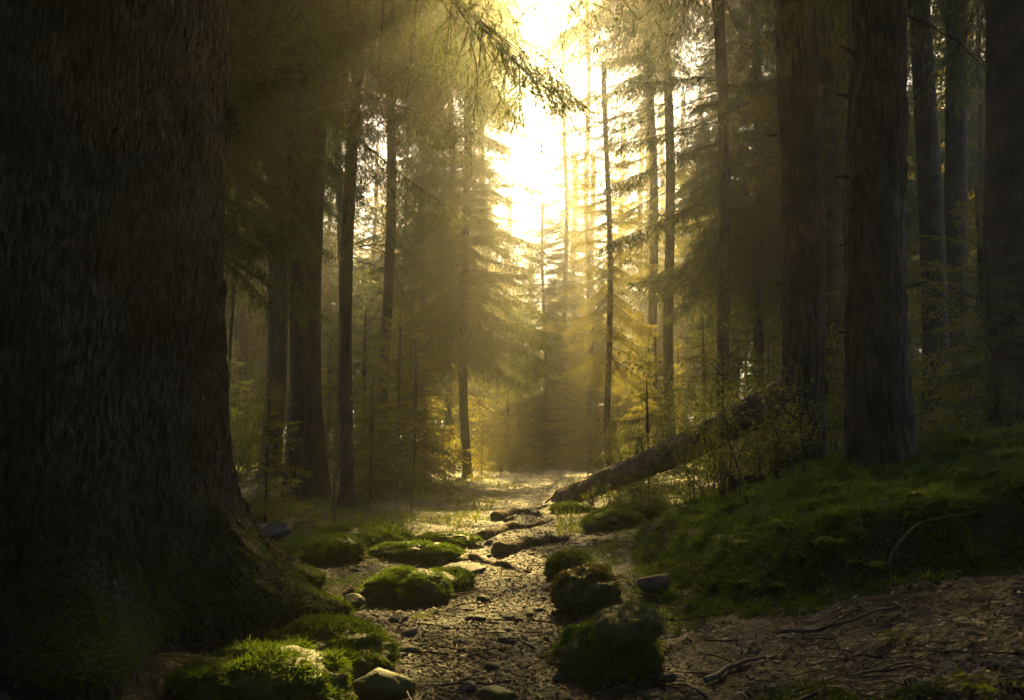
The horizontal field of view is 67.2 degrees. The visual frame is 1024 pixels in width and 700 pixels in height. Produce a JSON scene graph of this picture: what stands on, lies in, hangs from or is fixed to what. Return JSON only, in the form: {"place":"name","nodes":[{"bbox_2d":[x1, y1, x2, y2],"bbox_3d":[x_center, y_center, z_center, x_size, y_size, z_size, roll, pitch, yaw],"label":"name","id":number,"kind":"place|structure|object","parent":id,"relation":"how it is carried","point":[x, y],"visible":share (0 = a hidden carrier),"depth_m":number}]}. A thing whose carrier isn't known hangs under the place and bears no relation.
{"place":"outdoors","nodes":[
{"label":"outdoors","id":0,"kind":"place"},
{"bbox_2d":[338,461,660,699],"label":"path","id":1,"kind":"structure","parent":0,"point":[554,469],"depth_m":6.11},
{"bbox_2d":[440,553,530,573],"bbox_3d":[-0.301,2.232,8.059,0.988,0.137,1.014,0,-7,0],"label":"tree root","id":2,"kind":"object","parent":1,"relation":"on","point":[473,556],"visible":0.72,"depth_m":8.15},
{"bbox_2d":[477,517,552,538],"bbox_3d":[0.111,2.589,11.363,1.151,0.177,2.669,0,-7,0],"label":"tree root","id":3,"kind":"object","parent":1,"relation":"on","point":[487,533],"visible":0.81,"depth_m":11.04},
{"bbox_2d":[490,533,569,555],"bbox_3d":[0.250,2.356,9.375,1.004,0.234,1.230,0,-7,0],"label":"tree root","id":4,"kind":"object","parent":1,"relation":"on","point":[518,544],"visible":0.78,"depth_m":9.21},
{"bbox_2d":[0,429,1023,699],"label":"ground","id":5,"kind":"structure","parent":0,"point":[582,473],"depth_m":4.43},
{"bbox_2d":[224,157,265,450],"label":"spruce tree","id":6,"kind":"object","parent":5,"relation":"on","point":[232,319],"visible":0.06,"depth_m":22.24},
{"bbox_2d":[223,191,267,382],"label":"spruce tree","id":7,"kind":"object","parent":5,"relation":"on","point":[228,323],"visible":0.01,"depth_m":38.16},
{"bbox_2d":[224,81,267,452],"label":"spruce tree","id":8,"kind":"object","parent":5,"relation":"on","point":[239,320],"visible":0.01,"depth_m":34.91},
{"bbox_2d":[159,633,355,699],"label":"mossy boulder","id":9,"kind":"object","parent":5,"relation":"on","point":[291,669],"visible":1,"depth_m":3.75},
{"bbox_2d":[227,344,288,483],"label":"sapling","id":10,"kind":"object","parent":5,"relation":"on","point":[245,427],"visible":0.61,"depth_m":17.02},
{"bbox_2d":[260,522,292,538],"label":"grey rock","id":11,"kind":"object","parent":5,"relation":"on","point":[276,530],"visible":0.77,"depth_m":9.06},
{"bbox_2d":[229,378,328,523],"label":"young spruce","id":12,"kind":"object","parent":5,"relation":"on","point":[267,510],"visible":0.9,"depth_m":10.37},
{"bbox_2d":[226,178,333,436],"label":"spruce tree","id":13,"kind":"object","parent":5,"relation":"on","point":[262,345],"visible":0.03,"depth_m":43.46},
{"bbox_2d":[222,0,351,342],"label":"spruce tree","id":14,"kind":"object","parent":5,"relation":"on","point":[245,219],"visible":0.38,"depth_m":11.57},
{"bbox_2d":[230,43,392,478],"bbox_3d":[-6.502,-7.591,20.494,6.690,22.426,6.801,-1,-7,0],"label":"spruce tree","id":15,"kind":"object","parent":5,"relation":"on","point":[276,359],"visible":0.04,"depth_m":19.50},
{"bbox_2d":[233,128,395,431],"bbox_3d":[-9.924,-5.260,39.942,7.608,21.799,8.978,-4,-7,31],"label":"spruce tree","id":16,"kind":"object","parent":5,"relation":"on","point":[328,298],"visible":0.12,"depth_m":39.28},
{"bbox_2d":[276,531,367,566],"bbox_3d":[-1.991,2.114,7.980,1.091,0.469,1.052,0,-7,0],"label":"moss hummock","id":17,"kind":"object","parent":5,"relation":"on","point":[317,550],"visible":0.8,"depth_m":7.71},
{"bbox_2d":[282,339,361,467],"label":"young spruce","id":18,"kind":"object","parent":5,"relation":"on","point":[329,375],"visible":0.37,"depth_m":27.80},
{"bbox_2d":[253,133,391,452],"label":"spruce tree","id":19,"kind":"object","parent":5,"relation":"on","point":[365,260],"visible":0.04,"depth_m":42.92},
{"bbox_2d":[260,610,402,684],"bbox_3d":[-1.068,1.774,4.484,0.893,0.494,0.787,0,-7,0],"label":"mossy boulder","id":20,"kind":"object","parent":5,"relation":"on","point":[367,645],"visible":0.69,"depth_m":4.38},
{"bbox_2d":[266,49,412,465],"bbox_3d":[-6.418,-6.076,28.921,5.860,21.350,5.533,-1,-7,0],"label":"spruce tree","id":21,"kind":"object","parent":5,"relation":"on","point":[339,203],"visible":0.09,"depth_m":28.83},
{"bbox_2d":[224,0,477,504],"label":"spruce tree","id":22,"kind":"object","parent":5,"relation":"on","point":[298,394],"visible":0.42,"depth_m":13.07},
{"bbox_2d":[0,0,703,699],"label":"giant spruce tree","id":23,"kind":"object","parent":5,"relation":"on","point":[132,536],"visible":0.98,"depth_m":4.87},
{"bbox_2d":[307,520,419,550],"bbox_3d":[-1.784,2.237,8.951,1.382,0.538,1.117,0,-7,0],"label":"moss hummock","id":24,"kind":"object","parent":5,"relation":"on","point":[372,533],"visible":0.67,"depth_m":8.73},
{"bbox_2d":[330,391,396,492],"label":"young spruce","id":25,"kind":"object","parent":5,"relation":"on","point":[365,452],"visible":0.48,"depth_m":17.30},
{"bbox_2d":[332,136,402,445],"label":"spruce tree","id":26,"kind":"object","parent":5,"relation":"on","point":[372,258],"visible":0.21,"depth_m":57.50},
{"bbox_2d":[329,374,408,501],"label":"young spruce","id":27,"kind":"object","parent":5,"relation":"on","point":[375,461],"visible":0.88,"depth_m":14.80},
{"bbox_2d":[321,309,417,475],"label":"young spruce","id":28,"kind":"object","parent":5,"relation":"on","point":[363,372],"visible":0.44,"depth_m":23.60},
{"bbox_2d":[229,0,536,500],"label":"spruce tree","id":29,"kind":"object","parent":5,"relation":"on","point":[315,457],"visible":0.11,"depth_m":14.99},
{"bbox_2d":[352,667,415,699],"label":"lichen rock","id":30,"kind":"object","parent":5,"relation":"on","point":[378,683],"visible":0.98,"depth_m":3.83},
{"bbox_2d":[352,131,431,437],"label":"spruce tree","id":31,"kind":"object","parent":5,"relation":"on","point":[378,322],"visible":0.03,"depth_m":53.23},
{"bbox_2d":[329,314,470,492],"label":"young spruce","id":32,"kind":"object","parent":5,"relation":"on","point":[389,403],"visible":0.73,"depth_m":18.90},
{"bbox_2d":[326,38,482,462],"bbox_3d":[-3.813,-8.459,25.056,5.918,25.443,5.918,-1,-7,0],"label":"spruce tree","id":33,"kind":"object","parent":5,"relation":"on","point":[388,285],"visible":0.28,"depth_m":24.24},
{"bbox_2d":[353,564,455,606],"bbox_3d":[-0.888,1.999,6.391,0.858,0.450,0.730,0,-7,0],"label":"mossy boulder","id":34,"kind":"object","parent":5,"relation":"on","point":[406,584],"visible":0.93,"depth_m":6.19},
{"bbox_2d":[228,0,589,507],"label":"spruce tree","id":35,"kind":"object","parent":5,"relation":"on","point":[346,496],"visible":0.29,"depth_m":14.30},
{"bbox_2d":[357,338,462,493],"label":"young spruce","id":36,"kind":"object","parent":5,"relation":"on","point":[413,396],"visible":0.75,"depth_m":18.23},
{"bbox_2d":[366,538,465,564],"bbox_3d":[-1.033,2.172,8.225,1.109,0.346,0.701,0,-7,0],"label":"moss hummock","id":37,"kind":"object","parent":5,"relation":"on","point":[422,551],"visible":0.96,"depth_m":8.04},
{"bbox_2d":[355,285,481,478],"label":"young spruce","id":38,"kind":"object","parent":5,"relation":"on","point":[460,456],"visible":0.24,"depth_m":24.75},
{"bbox_2d":[353,80,492,455],"bbox_3d":[-4.395,-5.611,37.838,7.819,22.620,7.160,-1,-7,0],"label":"spruce tree","id":39,"kind":"object","parent":5,"relation":"on","point":[376,272],"visible":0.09,"depth_m":37.37},
{"bbox_2d":[394,398,452,487],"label":"young spruce","id":40,"kind":"object","parent":5,"relation":"on","point":[426,453],"visible":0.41,"depth_m":19.77},
{"bbox_2d":[412,530,483,548],"bbox_3d":[-0.788,2.364,9.498,0.948,0.315,0.640,0,-7,0],"label":"moss hummock","id":41,"kind":"object","parent":5,"relation":"on","point":[463,540],"visible":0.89,"depth_m":9.35},
{"bbox_2d":[431,564,478,592],"bbox_3d":[-0.583,2.058,6.818,0.595,0.327,0.660,0,-7,0],"label":"mossy boulder","id":42,"kind":"object","parent":5,"relation":"on","point":[459,579],"visible":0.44,"depth_m":6.73},
{"bbox_2d":[421,336,505,470],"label":"young spruce","id":43,"kind":"object","parent":5,"relation":"on","point":[457,432],"visible":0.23,"depth_m":31.48},
{"bbox_2d":[369,0,562,478],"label":"spruce tree","id":44,"kind":"object","parent":5,"relation":"on","point":[485,339],"visible":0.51,"depth_m":24.82},
{"bbox_2d":[430,0,550,467],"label":"spruce tree","id":45,"kind":"object","parent":5,"relation":"on","point":[448,408],"visible":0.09,"depth_m":32.20},
{"bbox_2d":[475,685,516,699],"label":"flat stone","id":46,"kind":"object","parent":5,"relation":"on","point":[494,692],"visible":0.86,"depth_m":3.89},
{"bbox_2d":[475,369,546,471],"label":"young spruce","id":47,"kind":"object","parent":5,"relation":"on","point":[505,437],"visible":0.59,"depth_m":32.73},
{"bbox_2d":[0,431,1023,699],"bbox_3d":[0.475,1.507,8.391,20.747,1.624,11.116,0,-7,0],"label":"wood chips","id":48,"kind":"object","parent":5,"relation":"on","point":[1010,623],"visible":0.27,"depth_m":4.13},
{"bbox_2d":[73,428,951,699],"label":"ground moss","id":49,"kind":"object","parent":5,"relation":"on","point":[805,682],"visible":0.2,"depth_m":5.72},
{"bbox_2d":[490,191,541,444],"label":"spruce tree","id":50,"kind":"object","parent":5,"relation":"on","point":[509,213],"visible":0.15,"depth_m":73.71},
{"bbox_2d":[486,375,550,465],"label":"young spruce","id":51,"kind":"object","parent":5,"relation":"on","point":[525,437],"visible":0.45,"depth_m":39.67},
{"bbox_2d":[481,197,602,464],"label":"spruce tree","id":52,"kind":"object","parent":5,"relation":"on","point":[541,414],"visible":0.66,"depth_m":43.74},
{"bbox_2d":[240,439,843,535],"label":"grass","id":53,"kind":"structure","parent":5,"relation":"on","point":[478,514],"depth_m":13.41},
{"bbox_2d":[67,451,1022,699],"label":"fallen twigs","id":54,"kind":"object","parent":5,"relation":"on","point":[748,686],"visible":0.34,"depth_m":4.13},
{"bbox_2d":[542,546,592,582],"bbox_3d":[0.527,2.045,7.139,0.533,0.442,0.586,0,-7,0],"label":"mossy boulder","id":55,"kind":"object","parent":5,"relation":"on","point":[557,562],"visible":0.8,"depth_m":7.05},
{"bbox_2d":[533,50,606,422],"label":"spruce tree","id":56,"kind":"object","parent":5,"relation":"on","point":[569,205],"visible":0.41,"depth_m":51.30},
{"bbox_2d":[548,499,592,513],"bbox_3d":[1.039,2.854,13.739,0.853,0.408,0.718,0,-7,0],"label":"moss hummock","id":57,"kind":"object","parent":5,"relation":"on","point":[572,505],"visible":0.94,"depth_m":13.57},
{"bbox_2d":[547,0,617,409],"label":"spruce tree","id":58,"kind":"object","parent":5,"relation":"on","point":[586,201],"visible":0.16,"depth_m":58.94},
{"bbox_2d":[548,563,622,614],"bbox_3d":[0.556,1.853,5.853,0.595,0.460,0.643,0,-7,0],"label":"mossy boulder","id":59,"kind":"object","parent":5,"relation":"on","point":[587,588],"visible":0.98,"depth_m":5.71},
{"bbox_2d":[150,435,1023,699],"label":"fallen twigs","id":60,"kind":"object","parent":5,"relation":"on","point":[462,694],"visible":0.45,"depth_m":4.28},
{"bbox_2d":[547,360,627,467],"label":"young spruce","id":61,"kind":"object","parent":5,"relation":"on","point":[584,439],"visible":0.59,"depth_m":35.69},
{"bbox_2d":[551,149,627,443],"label":"spruce tree","id":62,"kind":"object","parent":5,"relation":"on","point":[592,236],"visible":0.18,"depth_m":67.03},
{"bbox_2d":[539,312,641,464],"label":"spruce tree","id":63,"kind":"object","parent":5,"relation":"on","point":[582,413],"visible":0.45,"depth_m":39.77},
{"bbox_2d":[547,618,665,684],"bbox_3d":[0.532,1.753,4.391,0.700,0.461,0.712,0,-7,0],"label":"mossy boulder","id":64,"kind":"object","parent":5,"relation":"on","point":[580,648],"visible":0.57,"depth_m":4.18},
{"bbox_2d":[590,600,666,648],"bbox_3d":[0.652,1.540,4.300,0.450,0.274,0.382,0,-7,0],"label":"pale mossy stone","id":65,"kind":"object","parent":64,"relation":"on","point":[618,626],"visible":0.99,"depth_m":4.19},
{"bbox_2d":[526,0,689,439],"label":"spruce tree","id":66,"kind":"object","parent":5,"relation":"on","point":[668,308],"visible":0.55,"depth_m":29.74},
{"bbox_2d":[541,54,679,467],"bbox_3d":[3.888,-3.497,30.697,5.539,17.350,4.844,1,-7,0],"label":"spruce tree","id":67,"kind":"object","parent":5,"relation":"on","point":[610,309],"visible":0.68,"depth_m":30.21},
{"bbox_2d":[578,506,644,532],"bbox_3d":[1.360,2.349,10.423,0.957,0.485,0.921,0,-7,0],"label":"moss hummock","id":68,"kind":"object","parent":5,"relation":"on","point":[601,520],"visible":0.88,"depth_m":10.15},
{"bbox_2d":[588,383,649,464],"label":"sapling","id":69,"kind":"object","parent":5,"relation":"on","point":[626,436],"visible":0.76,"depth_m":26.10},
{"bbox_2d":[583,125,658,414],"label":"spruce tree","id":70,"kind":"object","parent":5,"relation":"on","point":[619,201],"visible":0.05,"depth_m":71.60},
{"bbox_2d":[591,332,664,459],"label":"young spruce","id":71,"kind":"object","parent":5,"relation":"on","point":[629,394],"visible":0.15,"depth_m":39.98},
{"bbox_2d":[600,498,668,522],"bbox_3d":[1.816,2.383,11.173,1.199,0.468,1.007,0,-7,0],"label":"moss hummock","id":72,"kind":"object","parent":5,"relation":"on","point":[648,509],"visible":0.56,"depth_m":10.89},
{"bbox_2d":[599,310,685,449],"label":"spruce tree","id":73,"kind":"object","parent":5,"relation":"on","point":[614,398],"visible":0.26,"depth_m":40.81},
{"bbox_2d":[592,103,696,417],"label":"spruce tree","id":74,"kind":"object","parent":5,"relation":"on","point":[640,307],"visible":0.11,"depth_m":63.03},
{"bbox_2d":[597,4,699,358],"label":"spruce tree","id":75,"kind":"object","parent":5,"relation":"on","point":[646,271],"visible":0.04,"depth_m":54.70},
{"bbox_2d":[600,12,701,443],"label":"spruce tree","id":76,"kind":"object","parent":5,"relation":"on","point":[652,258],"visible":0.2,"depth_m":34.67},
{"bbox_2d":[608,374,697,504],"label":"young spruce","id":77,"kind":"object","parent":5,"relation":"on","point":[648,431],"visible":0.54,"depth_m":15.20},
{"bbox_2d":[637,573,670,592],"bbox_3d":[1.093,1.792,5.902,0.312,0.156,0.226,5,-8,-34],"label":"grey rock","id":78,"kind":"object","parent":5,"relation":"on","point":[652,583],"visible":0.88,"depth_m":5.81},
{"bbox_2d":[610,322,699,463],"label":"young spruce","id":79,"kind":"object","parent":5,"relation":"on","point":[655,340],"visible":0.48,"depth_m":31.14},
{"bbox_2d":[643,340,704,440],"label":"young spruce","id":80,"kind":"object","parent":5,"relation":"on","point":[679,401],"visible":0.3,"depth_m":35.93},
{"bbox_2d":[543,0,826,468],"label":"spruce tree","id":81,"kind":"object","parent":5,"relation":"on","point":[803,307],"visible":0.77,"depth_m":9.85},
{"bbox_2d":[544,377,828,503],"bbox_3d":[2.469,1.810,13.362,0.654,0.749,6.991,-7,-20,-36],"label":"fallen log","id":82,"kind":"object","parent":5,"relation":"on","point":[647,461],"visible":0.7,"depth_m":12.85},
{"bbox_2d":[658,61,718,412],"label":"spruce tree","id":83,"kind":"object","parent":5,"relation":"on","point":[661,253],"visible":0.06,"depth_m":48.56},
{"bbox_2d":[618,282,781,494],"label":"sapling","id":84,"kind":"object","parent":5,"relation":"on","point":[732,396],"visible":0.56,"depth_m":14.17},
{"bbox_2d":[654,318,757,468],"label":"young spruce","id":85,"kind":"object","parent":5,"relation":"on","point":[703,371],"visible":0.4,"depth_m":24.06},
{"bbox_2d":[661,5,778,366],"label":"spruce tree","id":86,"kind":"object","parent":5,"relation":"on","point":[684,236],"visible":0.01,"depth_m":40.81},
{"bbox_2d":[660,8,782,403],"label":"spruce tree","id":87,"kind":"object","parent":5,"relation":"on","point":[732,337],"visible":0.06,"depth_m":36.60},
{"bbox_2d":[621,0,845,436],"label":"spruce tree","id":88,"kind":"object","parent":5,"relation":"on","point":[699,264],"visible":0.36,"depth_m":24.92},
{"bbox_2d":[527,0,944,474],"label":"spruce tree","id":89,"kind":"object","parent":5,"relation":"on","point":[720,106],"visible":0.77,"depth_m":22.24},
{"bbox_2d":[727,342,781,477],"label":"young spruce","id":90,"kind":"object","parent":5,"relation":"on","point":[764,382],"visible":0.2,"depth_m":17.75},
{"bbox_2d":[719,409,791,478],"bbox_3d":[2.781,1.130,8.943,0.855,0.880,0.761,-1,-7,7],"label":"shrub","id":91,"kind":"object","parent":5,"relation":"on","point":[758,458],"visible":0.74,"depth_m":8.85},
{"bbox_2d":[499,0,1013,468],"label":"spruce tree","id":92,"kind":"object","parent":5,"relation":"on","point":[879,422],"visible":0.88,"depth_m":7.57},
{"bbox_2d":[688,258,840,478],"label":"young spruce","id":93,"kind":"object","parent":5,"relation":"on","point":[760,333],"visible":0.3,"depth_m":18.12},
{"bbox_2d":[715,263,844,452],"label":"sapling","id":94,"kind":"object","parent":5,"relation":"on","point":[832,351],"visible":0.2,"depth_m":14.22},
{"bbox_2d":[781,322,844,454],"bbox_3d":[6.169,0.902,15.319,2.763,3.136,1.830,6,-9,-43],"label":"shrub","id":95,"kind":"object","parent":5,"relation":"on","point":[832,422],"visible":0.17,"depth_m":15.38},
{"bbox_2d":[614,431,1023,603],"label":"mossy bank","id":96,"kind":"structure","parent":5,"relation":"on","point":[979,529],"depth_m":5.10},
{"bbox_2d":[654,394,748,498],"bbox_3d":[2.246,1.252,9.004,0.860,1.474,1.298,3,-7,-26],"label":"shrub","id":97,"kind":"object","parent":96,"relation":"on","point":[682,467],"visible":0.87,"depth_m":9.04},
{"bbox_2d":[685,366,772,495],"bbox_3d":[2.378,0.899,8.420,0.860,1.474,1.298,1,-7,-9],"label":"shrub","id":98,"kind":"object","parent":96,"relation":"on","point":[723,467],"visible":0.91,"depth_m":8.47},
{"bbox_2d":[698,309,763,495],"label":"bare sapling","id":99,"kind":"object","parent":96,"relation":"on","point":[732,454],"visible":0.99,"depth_m":8.28},
{"bbox_2d":[729,356,836,471],"bbox_3d":[3.085,0.737,8.954,0.807,1.384,1.220,6,-9,-42],"label":"shrub","id":100,"kind":"object","parent":96,"relation":"on","point":[794,425],"visible":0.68,"depth_m":8.86},
{"bbox_2d":[750,411,821,479],"bbox_3d":[3.092,1.075,8.420,0.764,0.831,0.938,2,-7,-14],"label":"shrub","id":101,"kind":"object","parent":96,"relation":"on","point":[776,464],"visible":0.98,"depth_m":8.45},
{"bbox_2d":[626,421,1023,616],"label":"bank moss","id":102,"kind":"object","parent":96,"relation":"on","point":[834,509],"visible":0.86,"depth_m":5.62},
{"bbox_2d":[716,8,944,440],"bbox_3d":[9.572,-9.227,22.996,6.696,24.471,6.192,2,-7,0],"label":"spruce tree","id":103,"kind":"object","parent":5,"relation":"on","point":[833,250],"visible":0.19,"depth_m":22.34},
{"bbox_2d":[779,605,905,633],"bbox_3d":[1.844,1.507,4.308,0.677,0.174,0.108,0,-7,0],"label":"bleached branch","id":104,"kind":"object","parent":5,"relation":"on","point":[790,630],"visible":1,"depth_m":4.27},
{"bbox_2d":[732,18,983,303],"bbox_3d":[11.289,-8.052,25.725,9.081,22.381,7.930,0,-6,3],"label":"spruce tree","id":105,"kind":"object","parent":5,"relation":"on","point":[912,225],"visible":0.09,"depth_m":24.47},
{"bbox_2d":[760,0,985,435],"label":"spruce tree","id":106,"kind":"object","parent":5,"relation":"on","point":[930,191],"visible":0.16,"depth_m":16.44},
{"bbox_2d":[734,0,1023,427],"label":"spruce tree","id":107,"kind":"object","parent":5,"relation":"on","point":[1003,209],"visible":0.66,"depth_m":10.80},
{"bbox_2d":[817,0,985,430],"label":"spruce tree","id":108,"kind":"object","parent":5,"relation":"on","point":[956,157],"visible":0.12,"depth_m":18.95},
{"bbox_2d":[906,0,983,363],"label":"spruce tree","id":109,"kind":"object","parent":5,"relation":"on","point":[915,246],"visible":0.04,"depth_m":30.34},
{"bbox_2d":[906,238,984,431],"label":"young spruce","id":110,"kind":"object","parent":5,"relation":"on","point":[919,320],"visible":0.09,"depth_m":20.73},
{"bbox_2d":[906,0,985,247],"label":"spruce tree","id":111,"kind":"object","parent":5,"relation":"on","point":[972,107],"visible":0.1,"depth_m":26.32},
{"bbox_2d":[909,301,982,435],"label":"sapling","id":112,"kind":"object","parent":5,"relation":"on","point":[918,432],"visible":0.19,"depth_m":13.23},
{"bbox_2d":[907,180,992,435],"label":"young spruce","id":113,"kind":"object","parent":5,"relation":"on","point":[979,254],"visible":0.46,"depth_m":11.59},
{"bbox_2d":[941,1,984,396],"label":"spruce tree","id":114,"kind":"object","parent":5,"relation":"on","point":[980,123],"visible":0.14,"depth_m":26.02},
{"bbox_2d":[924,229,1023,431],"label":"young spruce","id":115,"kind":"object","parent":5,"relation":"on","point":[986,399],"visible":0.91,"depth_m":9.20},
{"bbox_2d":[939,670,1023,699],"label":"fern","id":116,"kind":"object","parent":5,"relation":"on","point":[975,683],"visible":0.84,"depth_m":3.04},
{"bbox_2d":[257,0,983,440],"label":"sky","id":117,"kind":"structure","parent":0,"point":[526,170]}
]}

